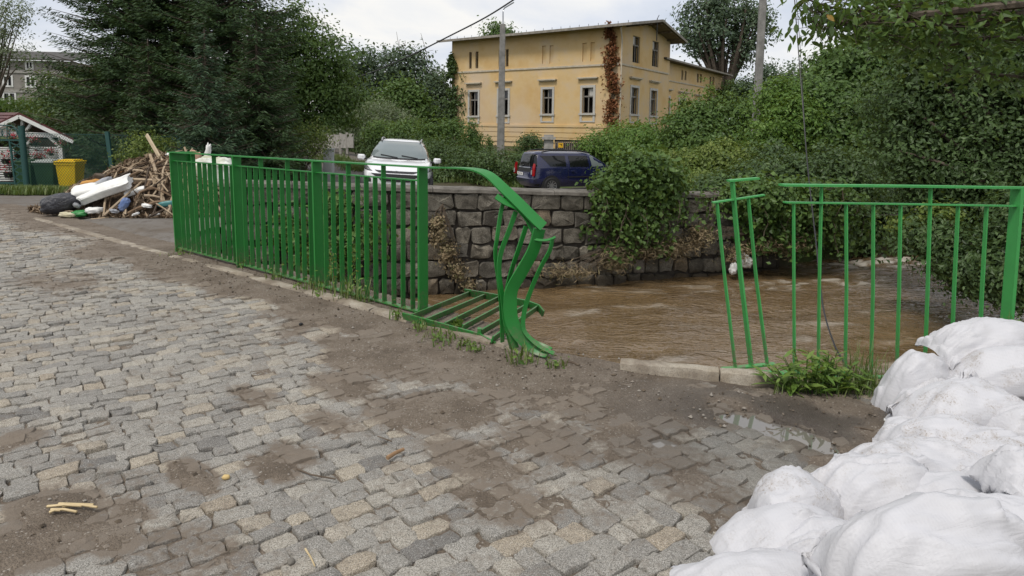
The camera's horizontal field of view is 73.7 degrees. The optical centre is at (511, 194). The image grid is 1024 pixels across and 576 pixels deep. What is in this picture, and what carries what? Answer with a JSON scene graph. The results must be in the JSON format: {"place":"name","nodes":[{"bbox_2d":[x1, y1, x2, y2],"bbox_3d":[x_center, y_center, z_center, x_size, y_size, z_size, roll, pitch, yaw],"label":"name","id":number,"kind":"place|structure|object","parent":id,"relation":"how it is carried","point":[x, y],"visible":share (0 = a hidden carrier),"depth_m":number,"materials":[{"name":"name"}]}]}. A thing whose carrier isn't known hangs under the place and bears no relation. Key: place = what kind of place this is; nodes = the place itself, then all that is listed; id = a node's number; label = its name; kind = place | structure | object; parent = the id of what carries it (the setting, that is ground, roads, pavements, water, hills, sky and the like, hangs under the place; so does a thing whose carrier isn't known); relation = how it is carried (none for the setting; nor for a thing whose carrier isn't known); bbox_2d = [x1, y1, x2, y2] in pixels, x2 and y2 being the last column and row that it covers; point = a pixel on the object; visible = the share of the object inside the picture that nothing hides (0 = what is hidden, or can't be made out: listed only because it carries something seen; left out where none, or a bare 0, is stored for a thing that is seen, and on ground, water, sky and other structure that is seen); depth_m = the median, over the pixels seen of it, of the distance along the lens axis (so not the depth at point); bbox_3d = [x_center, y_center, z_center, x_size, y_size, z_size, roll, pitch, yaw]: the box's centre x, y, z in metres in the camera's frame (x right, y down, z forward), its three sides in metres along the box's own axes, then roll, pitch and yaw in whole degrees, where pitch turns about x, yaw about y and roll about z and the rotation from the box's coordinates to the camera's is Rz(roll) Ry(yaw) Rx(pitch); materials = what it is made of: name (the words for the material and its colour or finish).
{"place":"outdoors","nodes":[
{"label":"outdoors","id":0,"kind":"place"},
{"bbox_2d":[0,204,886,575],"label":"road","id":1,"kind":"structure","parent":0,"point":[128,376],"depth_m":3.64,"materials":[{"name":"stone"}]},
{"bbox_2d":[46,502,97,513],"bbox_3d":[-1.867,1.324,2.891,0.218,0.021,0.076,1,6,0],"label":"reed bundle","id":2,"kind":"object","parent":1,"relation":"on","point":[64,505],"visible":1,"depth_m":2.90,"materials":[{"name":"plant"}]},
{"bbox_2d":[34,217,535,356],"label":"kerb","id":3,"kind":"structure","parent":1,"relation":"on","point":[363,306],"depth_m":6.56,"materials":[{"name":"stone"}]},
{"bbox_2d":[330,275,362,300],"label":"weed","id":4,"kind":"object","parent":1,"relation":"on","point":[347,295],"visible":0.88,"depth_m":6.40,"materials":[{"name":"green plant"}]},
{"bbox_2d":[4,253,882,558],"bbox_3d":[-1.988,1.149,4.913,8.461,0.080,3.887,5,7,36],"label":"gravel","id":5,"kind":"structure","parent":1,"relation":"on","point":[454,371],"depth_m":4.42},
{"bbox_2d":[402,289,544,343],"bbox_3d":[-0.299,1.018,6.011,1.145,0.169,1.388,4,6,28],"label":"fallen railing panel","id":6,"kind":"object","parent":1,"relation":"on","point":[492,298],"visible":0.73,"depth_m":5.88,"materials":[{"name":"green paint"}]},
{"bbox_2d":[504,341,544,365],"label":"weed","id":7,"kind":"object","parent":1,"relation":"on","point":[520,355],"visible":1,"depth_m":4.74,"materials":[{"name":"green plant"}]},
{"bbox_2d":[669,545,815,575],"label":"sandbag","id":8,"kind":"object","parent":1,"relation":"on","point":[783,560],"visible":0.73,"depth_m":2.42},
{"bbox_2d":[711,177,775,368],"bbox_3d":[1.696,0.579,5.003,0.488,1.413,0.161,1,6,0],"label":"broken railing piece","id":9,"kind":"object","parent":1,"relation":"on","point":[733,199],"visible":0.92,"depth_m":5.00,"materials":[{"name":"green paint"}]},
{"bbox_2d":[620,358,871,393],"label":"kerb","id":10,"kind":"structure","parent":1,"relation":"on","point":[741,376],"depth_m":4.56,"materials":[{"name":"concrete"}]},
{"bbox_2d":[709,502,834,554],"bbox_3d":[1.036,1.391,2.664,0.590,0.301,0.410,-20,15,-4],"label":"sandbag","id":11,"kind":"object","parent":1,"relation":"on","point":[770,526],"visible":0.39,"depth_m":2.65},
{"bbox_2d":[718,412,838,453],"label":"puddle","id":12,"kind":"object","parent":1,"relation":"on","point":[782,434],"visible":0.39,"depth_m":3.80,"materials":[{"name":"grey liquid"}]},
{"bbox_2d":[741,465,844,519],"bbox_3d":[1.198,1.295,2.835,0.433,0.291,0.372,0,6,-12],"label":"sandbag","id":13,"kind":"object","parent":1,"relation":"on","point":[789,483],"visible":0.29,"depth_m":2.78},
{"bbox_2d":[769,505,847,552],"bbox_3d":[1.277,1.359,2.566,0.591,0.267,0.356,6,14,3],"label":"sandbag","id":14,"kind":"object","parent":1,"relation":"on","point":[808,534],"visible":0.3,"depth_m":2.54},
{"bbox_2d":[751,347,879,398],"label":"nettle clump","id":15,"kind":"object","parent":1,"relation":"on","point":[828,375],"visible":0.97,"depth_m":4.31,"materials":[{"name":"green plant"}]},
{"bbox_2d":[818,335,909,393],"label":"grass tuft","id":16,"kind":"object","parent":1,"relation":"on","point":[866,369],"visible":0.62,"depth_m":4.44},
{"bbox_2d":[811,452,928,519],"bbox_3d":[1.561,1.325,2.896,0.626,0.429,0.412,-8,15,-7],"label":"sandbag","id":17,"kind":"object","parent":1,"relation":"on","point":[859,482],"visible":0.3,"depth_m":2.81,"materials":[{"name":"fabric"}]},
{"bbox_2d":[778,183,1023,378],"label":"thin railing","id":18,"kind":"object","parent":1,"relation":"on","point":[1013,239],"visible":0.68,"depth_m":4.81,"materials":[{"name":"metal"}]},
{"bbox_2d":[871,349,950,411],"bbox_3d":[2.479,1.195,4.135,0.631,0.588,0.382,-16,19,-18],"label":"sandbag","id":19,"kind":"object","parent":1,"relation":"on","point":[911,368],"visible":0.45,"depth_m":4.03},
{"bbox_2d":[872,414,978,444],"bbox_3d":[2.127,1.236,3.385,0.528,0.263,0.353,-5,13,7],"label":"sandbag","id":20,"kind":"object","parent":1,"relation":"on","point":[956,429],"visible":0.33,"depth_m":3.36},
{"bbox_2d":[885,368,983,418],"bbox_3d":[2.383,1.250,3.871,0.749,0.395,0.364,-38,19,-4],"label":"sandbag","id":21,"kind":"object","parent":1,"relation":"on","point":[906,392],"visible":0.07,"depth_m":3.89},
{"bbox_2d":[885,377,1022,425],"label":"sandbag","id":22,"kind":"object","parent":1,"relation":"on","point":[979,401],"visible":0.56,"depth_m":3.60,"materials":[{"name":"fabric"}]},
{"bbox_2d":[916,470,993,493],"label":"sandbag","id":23,"kind":"object","parent":1,"relation":"on","point":[934,481],"visible":0.2,"depth_m":2.75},
{"bbox_2d":[959,425,1023,456],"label":"sandbag","id":24,"kind":"object","parent":1,"relation":"on","point":[986,440],"visible":0.27,"depth_m":3.21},
{"bbox_2d":[987,401,1023,435],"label":"sandbag","id":25,"kind":"object","parent":1,"relation":"on","point":[1009,415],"visible":0.54,"depth_m":3.45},
{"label":"sandbag","id":26,"kind":"object","parent":1,"relation":"on","visible":0},
{"bbox_2d":[941,489,1023,520],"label":"sandbag","id":27,"kind":"object","parent":26,"relation":"on","point":[1013,504],"visible":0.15,"depth_m":2.35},
{"bbox_2d":[961,444,1023,496],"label":"sandbag","id":28,"kind":"object","parent":26,"relation":"on","point":[1000,469],"visible":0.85,"depth_m":2.57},
{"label":"sandbag","id":29,"kind":"object","parent":1,"relation":"on","visible":0},
{"bbox_2d":[801,491,1023,575],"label":"sandbag","id":30,"kind":"object","parent":29,"relation":"on","point":[936,533],"visible":1,"depth_m":2.05,"materials":[{"name":"fabric"}]},
{"bbox_2d":[0,0,889,111],"label":"sky","id":31,"kind":"structure","parent":0,"point":[378,21],"materials":[{"name":"white"}]},
{"bbox_2d":[0,138,915,242],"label":"street","id":32,"kind":"structure","parent":0,"point":[160,229],"depth_m":11.47,"materials":[{"name":"asphalt"}]},
{"bbox_2d":[357,137,440,184],"bbox_3d":[-3.230,-0.764,19.713,2.300,1.727,4.400,3,5,-7],"label":"white suv","id":33,"kind":"object","parent":32,"relation":"on","point":[400,151],"visible":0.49,"depth_m":18.66,"materials":[{"name":"paint"}]},
{"bbox_2d":[514,149,608,188],"bbox_3d":[2.428,-0.945,27.057,4.458,1.703,2.100,-1,6,-24],"label":"blue estate car","id":34,"kind":"object","parent":32,"relation":"on","point":[549,168],"visible":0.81,"depth_m":26.01,"materials":[{"name":"paint"}]},
{"bbox_2d":[0,122,981,265],"bbox_3d":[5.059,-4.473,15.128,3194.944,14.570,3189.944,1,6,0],"label":"ground","id":35,"kind":"structure","parent":0,"point":[783,262],"depth_m":19.56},
{"bbox_2d":[0,125,22,185],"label":"garden gate","id":36,"kind":"structure","parent":35,"relation":"on","point":[12,161],"depth_m":22.23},
{"bbox_2d":[0,0,46,97],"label":"pale tree","id":37,"kind":"object","parent":35,"relation":"on","point":[3,34],"visible":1,"depth_m":37.36,"materials":[{"name":"green plant"}]},
{"bbox_2d":[0,94,47,136],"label":"sunlit bush","id":38,"kind":"object","parent":35,"relation":"on","point":[9,106],"visible":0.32,"depth_m":39.24,"materials":[{"name":"green plant"}]},
{"bbox_2d":[0,184,69,194],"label":"verge grass","id":39,"kind":"structure","parent":35,"relation":"on","point":[17,189],"depth_m":20.80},
{"bbox_2d":[0,112,76,181],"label":"garden gazebo","id":40,"kind":"object","parent":35,"relation":"on","point":[15,118],"visible":0.49,"depth_m":25.47,"materials":[{"name":"white wood"}]},
{"bbox_2d":[31,159,58,185],"bbox_3d":[-15.887,-0.686,23.499,0.736,1.055,0.794,1,6,-1],"label":"wheelie bin","id":41,"kind":"object","parent":35,"relation":"on","point":[50,177],"visible":0.37,"depth_m":23.17,"materials":[{"name":"green plastic"}]},
{"bbox_2d":[0,51,114,131],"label":"grey tenement","id":42,"kind":"structure","parent":35,"relation":"on","point":[16,84],"depth_m":61.99,"materials":[{"name":"white concrete"}]},
{"bbox_2d":[0,62,120,146],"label":"dark shrub tree","id":43,"kind":"object","parent":35,"relation":"on","point":[49,110],"visible":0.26,"depth_m":29.83,"materials":[{"name":"green plant"}]},
{"bbox_2d":[53,159,86,186],"bbox_3d":[-15.031,-0.676,23.297,0.710,1.074,0.770,0,6,-3],"label":"wheelie bin","id":44,"kind":"object","parent":35,"relation":"on","point":[63,183],"visible":0.51,"depth_m":23.00,"materials":[{"name":"yellow plastic"}]},
{"bbox_2d":[59,114,125,174],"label":"leafy bush","id":45,"kind":"object","parent":35,"relation":"on","point":[95,160],"visible":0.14,"depth_m":26.38,"materials":[{"name":"green plant"}]},
{"bbox_2d":[0,0,194,168],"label":"spruce tree","id":46,"kind":"object","parent":35,"relation":"on","point":[97,72],"visible":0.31,"depth_m":25.98,"materials":[{"name":"green plant"}]},
{"bbox_2d":[26,147,219,218],"bbox_3d":[-6.994,-0.267,13.146,4.516,1.359,3.000,1,6,0],"label":"debris heap","id":47,"kind":"object","parent":35,"relation":"on","point":[150,166],"visible":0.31,"depth_m":12.27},
{"bbox_2d":[39,192,81,213],"bbox_3d":[-7.908,0.141,11.981,0.666,0.342,0.416,-10,15,-19],"label":"bin bag","id":48,"kind":"object","parent":47,"relation":"on","point":[57,203],"visible":0.84,"depth_m":11.81,"materials":[{"name":"grey"}]},
{"bbox_2d":[76,173,132,204],"bbox_3d":[-7.185,-0.091,12.056,1.004,0.166,0.262,-20,50,-3],"label":"foam slab","id":49,"kind":"object","parent":47,"relation":"on","point":[109,188],"depth_m":11.99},
{"bbox_2d":[195,156,231,186],"bbox_3d":[-5.622,-0.416,12.931,0.804,0.637,0.573,5,10,-18],"label":"wrapped bale","id":50,"kind":"object","parent":47,"relation":"on","point":[219,160],"visible":0.38,"depth_m":12.75,"materials":[{"name":"plastic"}]},
{"bbox_2d":[85,39,183,174],"bbox_3d":[-12.875,-2.644,24.547,3.916,5.788,3.831,5,7,35],"label":"spruce tree","id":51,"kind":"object","parent":35,"relation":"on","point":[143,109],"visible":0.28,"depth_m":24.14,"materials":[{"name":"green plant"}]},
{"bbox_2d":[104,124,180,167],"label":"seeding bush","id":52,"kind":"object","parent":35,"relation":"on","point":[142,144],"visible":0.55,"depth_m":21.01,"materials":[{"name":"green plant"}]},
{"bbox_2d":[18,126,267,185],"bbox_3d":[-12.171,-1.099,22.691,7.780,2.290,1.130,-1,6,-13],"label":"chain link fence","id":53,"kind":"object","parent":35,"relation":"on","point":[24,156],"visible":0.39,"depth_m":22.18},
{"bbox_2d":[75,0,250,172],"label":"spruce tree","id":54,"kind":"object","parent":35,"relation":"on","point":[150,20],"visible":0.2,"depth_m":25.43,"materials":[{"name":"green plant"}]},
{"bbox_2d":[152,20,265,177],"bbox_3d":[-9.418,-2.478,21.064,3.940,5.652,3.717,1,6,0],"label":"spruce tree","id":55,"kind":"object","parent":35,"relation":"on","point":[198,132],"visible":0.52,"depth_m":20.84,"materials":[{"name":"green plant"}]},
{"bbox_2d":[127,0,326,180],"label":"spruce tree","id":56,"kind":"object","parent":35,"relation":"on","point":[228,23],"visible":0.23,"depth_m":24.44,"materials":[{"name":"green plant"}]},
{"bbox_2d":[195,0,314,180],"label":"spruce tree","id":57,"kind":"object","parent":35,"relation":"on","point":[256,118],"visible":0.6,"depth_m":22.55,"materials":[{"name":"green plant"}]},
{"bbox_2d":[276,116,338,177],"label":"thorny bush","id":58,"kind":"object","parent":35,"relation":"on","point":[315,151],"visible":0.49,"depth_m":25.28,"materials":[{"name":"green plant"}]},
{"bbox_2d":[248,0,378,168],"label":"broadleaf tree","id":59,"kind":"object","parent":35,"relation":"on","point":[327,97],"visible":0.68,"depth_m":30.11,"materials":[{"name":"green plant"}]},
{"bbox_2d":[326,132,353,153],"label":"concrete fence","id":60,"kind":"object","parent":35,"relation":"on","point":[347,143],"visible":0.6,"depth_m":40.44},
{"bbox_2d":[332,39,396,131],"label":"tree","id":61,"kind":"object","parent":35,"relation":"on","point":[379,75],"visible":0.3,"depth_m":57.43,"materials":[{"name":"green plant"}]},
{"bbox_2d":[327,93,431,149],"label":"silvery bush","id":62,"kind":"object","parent":35,"relation":"on","point":[389,111],"visible":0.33,"depth_m":43.07,"materials":[{"name":"green plant"}]},
{"bbox_2d":[355,69,446,125],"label":"tree","id":63,"kind":"object","parent":35,"relation":"on","point":[415,100],"visible":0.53,"depth_m":54.72,"materials":[{"name":"green plant"}]},
{"bbox_2d":[370,32,447,96],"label":"tree","id":64,"kind":"object","parent":35,"relation":"on","point":[413,61],"visible":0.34,"depth_m":60.49,"materials":[{"name":"green plant"}]},
{"bbox_2d":[356,108,472,156],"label":"vine bush","id":65,"kind":"object","parent":35,"relation":"on","point":[419,126],"visible":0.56,"depth_m":36.42,"materials":[{"name":"green plant"}]},
{"bbox_2d":[315,153,523,187],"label":"verge grass","id":66,"kind":"structure","parent":35,"relation":"on","point":[354,167],"depth_m":30.53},
{"bbox_2d":[342,128,525,187],"bbox_3d":[-5.538,-2.093,36.177,4.706,3.102,20.712,-3,7,-34],"label":"clipped hedge","id":67,"kind":"object","parent":35,"relation":"on","point":[494,164],"visible":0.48,"depth_m":30.24,"materials":[{"name":"green plant"}]},
{"bbox_2d":[416,66,451,138],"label":"tree","id":68,"kind":"object","parent":35,"relation":"on","point":[440,91],"visible":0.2,"depth_m":58.62,"materials":[{"name":"green plant"}]},
{"bbox_2d":[455,117,491,165],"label":"pyramid shrub","id":69,"kind":"object","parent":35,"relation":"on","point":[474,138],"visible":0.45,"depth_m":33.21,"materials":[{"name":"green plant"}]},
{"bbox_2d":[477,15,521,35],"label":"roof tree","id":70,"kind":"object","parent":35,"relation":"on","point":[494,29],"visible":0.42,"depth_m":73.14,"materials":[{"name":"green plant"}]},
{"bbox_2d":[223,179,779,298],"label":"stone wall","id":71,"kind":"structure","parent":35,"relation":"on","point":[472,212],"depth_m":12.32,"materials":[{"name":"stone"}]},
{"bbox_2d":[254,181,409,288],"bbox_3d":[-2.955,0.830,11.087,2.072,2.213,2.232,4,7,31],"label":"bramble","id":72,"kind":"object","parent":71,"relation":"on","point":[345,236],"visible":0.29,"depth_m":10.78,"materials":[{"name":"green plant"}]},
{"bbox_2d":[428,203,481,292],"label":"dry creeper","id":73,"kind":"object","parent":71,"relation":"attached to","point":[437,229],"visible":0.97,"depth_m":11.67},
{"bbox_2d":[531,231,711,284],"bbox_3d":[2.053,1.177,12.879,3.781,0.909,0.939,-1,6,-17],"label":"drift tangle","id":74,"kind":"object","parent":71,"relation":"attached to","point":[657,252],"visible":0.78,"depth_m":12.73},
{"bbox_2d":[575,138,707,269],"bbox_3d":[2.501,0.152,13.104,2.655,2.478,1.694,-2,6,-30],"label":"wall creeper","id":75,"kind":"object","parent":71,"relation":"attached to","point":[636,188],"depth_m":12.65,"materials":[{"name":"green plant"}]},
{"bbox_2d":[681,179,730,236],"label":"wall creeper","id":76,"kind":"object","parent":71,"relation":"attached to","point":[701,206],"depth_m":13.24,"materials":[{"name":"green plant"}]},
{"bbox_2d":[682,220,815,265],"bbox_3d":[4.661,0.999,13.624,2.832,1.087,1.034,0,6,-10],"label":"drift tangle","id":77,"kind":"object","parent":71,"relation":"on","point":[712,235],"visible":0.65,"depth_m":13.46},
{"bbox_2d":[707,163,895,271],"bbox_3d":[5.821,0.470,13.926,4.050,2.210,2.160,1,6,0],"label":"wall creeper","id":78,"kind":"object","parent":71,"relation":"attached to","point":[771,211],"depth_m":13.52,"materials":[{"name":"green plant"}]},
{"bbox_2d":[497,2,513,161],"bbox_3d":[-0.338,-5.257,33.647,0.791,8.350,0.280,1,6,0],"label":"lamp post","id":79,"kind":"object","parent":35,"relation":"on","point":[501,118],"visible":0.87,"depth_m":33.55,"materials":[{"name":"concrete"}]},
{"bbox_2d":[512,130,554,153],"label":"bush","id":80,"kind":"object","parent":35,"relation":"on","point":[527,140],"visible":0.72,"depth_m":32.67,"materials":[{"name":"green plant"}]},
{"bbox_2d":[437,16,732,147],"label":"yellow house","id":81,"kind":"structure","parent":35,"relation":"on","point":[553,83],"depth_m":49.70,"materials":[{"name":"paint"}]},
{"bbox_2d":[433,52,469,142],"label":"tree","id":82,"kind":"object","parent":81,"relation":"attached to","point":[451,64],"depth_m":54.45,"materials":[{"name":"green plant"}]},
{"bbox_2d":[465,82,481,123],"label":"window","id":83,"kind":"structure","parent":81,"relation":"in","point":[476,92],"depth_m":53.47,"materials":[{"name":"white wood"}]},
{"bbox_2d":[537,79,556,122],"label":"window","id":84,"kind":"structure","parent":81,"relation":"in","point":[550,89],"depth_m":49.20,"materials":[{"name":"white wood"}]},
{"bbox_2d":[577,77,597,121],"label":"window","id":85,"kind":"structure","parent":81,"relation":"in","point":[591,91],"depth_m":47.09,"materials":[{"name":"white wood"}]},
{"bbox_2d":[600,21,626,132],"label":"dead creeper","id":86,"kind":"object","parent":81,"relation":"attached to","point":[612,76],"visible":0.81,"depth_m":45.61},
{"bbox_2d":[566,116,687,165],"bbox_3d":[4.763,-1.531,27.353,3.770,3.236,9.934,0,6,-9],"label":"vine mound","id":87,"kind":"object","parent":35,"relation":"on","point":[612,141],"visible":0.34,"depth_m":26.38,"materials":[{"name":"green plant"}]},
{"bbox_2d":[661,88,698,133],"bbox_3d":[6.120,-1.702,24.026,1.563,4.059,1.163,-4,7,-39],"label":"thin sapling","id":88,"kind":"object","parent":35,"relation":"on","point":[683,102],"visible":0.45,"depth_m":23.77,"materials":[{"name":"green plant"}]},
{"bbox_2d":[641,88,766,157],"bbox_3d":[7.377,-1.670,23.525,5.671,4.134,4.530,1,6,0],"label":"bank bush","id":89,"kind":"object","parent":35,"relation":"on","point":[709,124],"visible":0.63,"depth_m":23.20,"materials":[{"name":"green plant"}]},
{"bbox_2d":[657,131,772,191],"bbox_3d":[5.561,-0.587,18.370,4.178,2.271,3.413,1,6,0],"label":"bush","id":90,"kind":"object","parent":35,"relation":"on","point":[705,159],"visible":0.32,"depth_m":18.05,"materials":[{"name":"green plant"}]},
{"bbox_2d":[665,0,783,86],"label":"old oak","id":91,"kind":"object","parent":35,"relation":"on","point":[721,15],"visible":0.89,"depth_m":69.80,"materials":[{"name":"green plant"}]},
{"bbox_2d":[709,75,752,106],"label":"tree","id":92,"kind":"object","parent":35,"relation":"on","point":[723,89],"visible":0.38,"depth_m":64.50,"materials":[{"name":"green plant"}]},
{"bbox_2d":[751,0,766,132],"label":"utility pole","id":93,"kind":"object","parent":35,"relation":"on","point":[759,59],"visible":0.47,"depth_m":21.58,"materials":[{"name":"concrete"}]},
{"bbox_2d":[687,146,837,190],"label":"bank shrub","id":94,"kind":"object","parent":35,"relation":"on","point":[730,172],"visible":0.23,"depth_m":15.16,"materials":[{"name":"green plant"}]},
{"bbox_2d":[718,74,842,160],"bbox_3d":[7.630,-1.447,19.401,3.075,4.030,3.524,4,7,30],"label":"elder bush","id":95,"kind":"object","parent":35,"relation":"on","point":[785,117],"visible":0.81,"depth_m":18.77,"materials":[{"name":"green plant"}]},
{"bbox_2d":[723,136,910,261],"bbox_3d":[7.443,0.066,16.128,4.992,2.866,3.531,1,6,0],"label":"bank shrub","id":96,"kind":"object","parent":35,"relation":"on","point":[833,161],"visible":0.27,"depth_m":15.67,"materials":[{"name":"green plant"}]},
{"bbox_2d":[738,31,929,175],"bbox_3d":[10.010,-2.433,20.114,6.348,5.644,4.357,1,6,0],"label":"maple tree","id":97,"kind":"object","parent":35,"relation":"on","point":[844,69],"visible":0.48,"depth_m":19.38,"materials":[{"name":"green plant"}]},
{"bbox_2d":[850,153,910,257],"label":"bank shrub","id":98,"kind":"object","parent":35,"relation":"on","point":[876,251],"visible":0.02,"depth_m":16.16,"materials":[{"name":"green plant"}]},
{"bbox_2d":[768,0,1023,103],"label":"cherry tree","id":99,"kind":"object","parent":35,"relation":"on","point":[870,22],"visible":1,"depth_m":5.51,"materials":[{"name":"green plant"}]},
{"bbox_2d":[822,0,1023,238],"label":"hornbeam tree","id":100,"kind":"object","parent":35,"relation":"on","point":[967,137],"visible":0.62,"depth_m":11.35,"materials":[{"name":"green plant"}]},
{"bbox_2d":[870,181,1023,319],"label":"overhanging bough","id":101,"kind":"object","parent":100,"relation":"attached to","point":[968,265],"visible":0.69,"depth_m":9.96,"materials":[{"name":"green plant"}]},
{"bbox_2d":[879,191,972,268],"bbox_3d":[6.626,0.639,10.768,1.252,1.319,1.378,1,6,0],"label":"light bough","id":102,"kind":"object","parent":101,"relation":"attached to","point":[939,210],"visible":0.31,"depth_m":10.82,"materials":[{"name":"green plant"}]},
{"bbox_2d":[408,251,1023,382],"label":"river","id":103,"kind":"structure","parent":0,"point":[678,320],"depth_m":10.93,"materials":[{"name":"liquid"}]},
{"bbox_2d":[794,0,848,368],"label":"hanging cable","id":104,"kind":"object","parent":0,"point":[811,198],"visible":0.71,"depth_m":7.23,"materials":[{"name":"black plastic"}]},
{"bbox_2d":[833,435,983,470],"bbox_3d":[1.921,1.301,3.147,0.734,0.344,0.449,1,14,0],"label":"sandbag","id":105,"kind":"object","parent":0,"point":[936,453],"visible":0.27,"depth_m":3.13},
{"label":"river bank","id":106,"kind":"structure","parent":0,"visible":0},
{"bbox_2d":[166,151,555,357],"bbox_3d":[-1.994,0.315,6.839,6.210,1.403,0.376,6,8,42],"label":"green railing","id":107,"kind":"object","parent":106,"relation":"on","point":[516,333],"visible":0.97,"depth_m":6.80,"materials":[{"name":"metal"}]},
{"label":"sandbag","id":108,"kind":"object","parent":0,"visible":0},
{"bbox_2d":[950,345,1023,399],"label":"sandbag","id":109,"kind":"object","parent":108,"relation":"on","point":[1001,367],"visible":0.39,"depth_m":3.94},
{"bbox_2d":[915,317,1023,370],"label":"sandbag","id":110,"kind":"object","parent":109,"relation":"on","point":[954,343],"visible":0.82,"depth_m":4.15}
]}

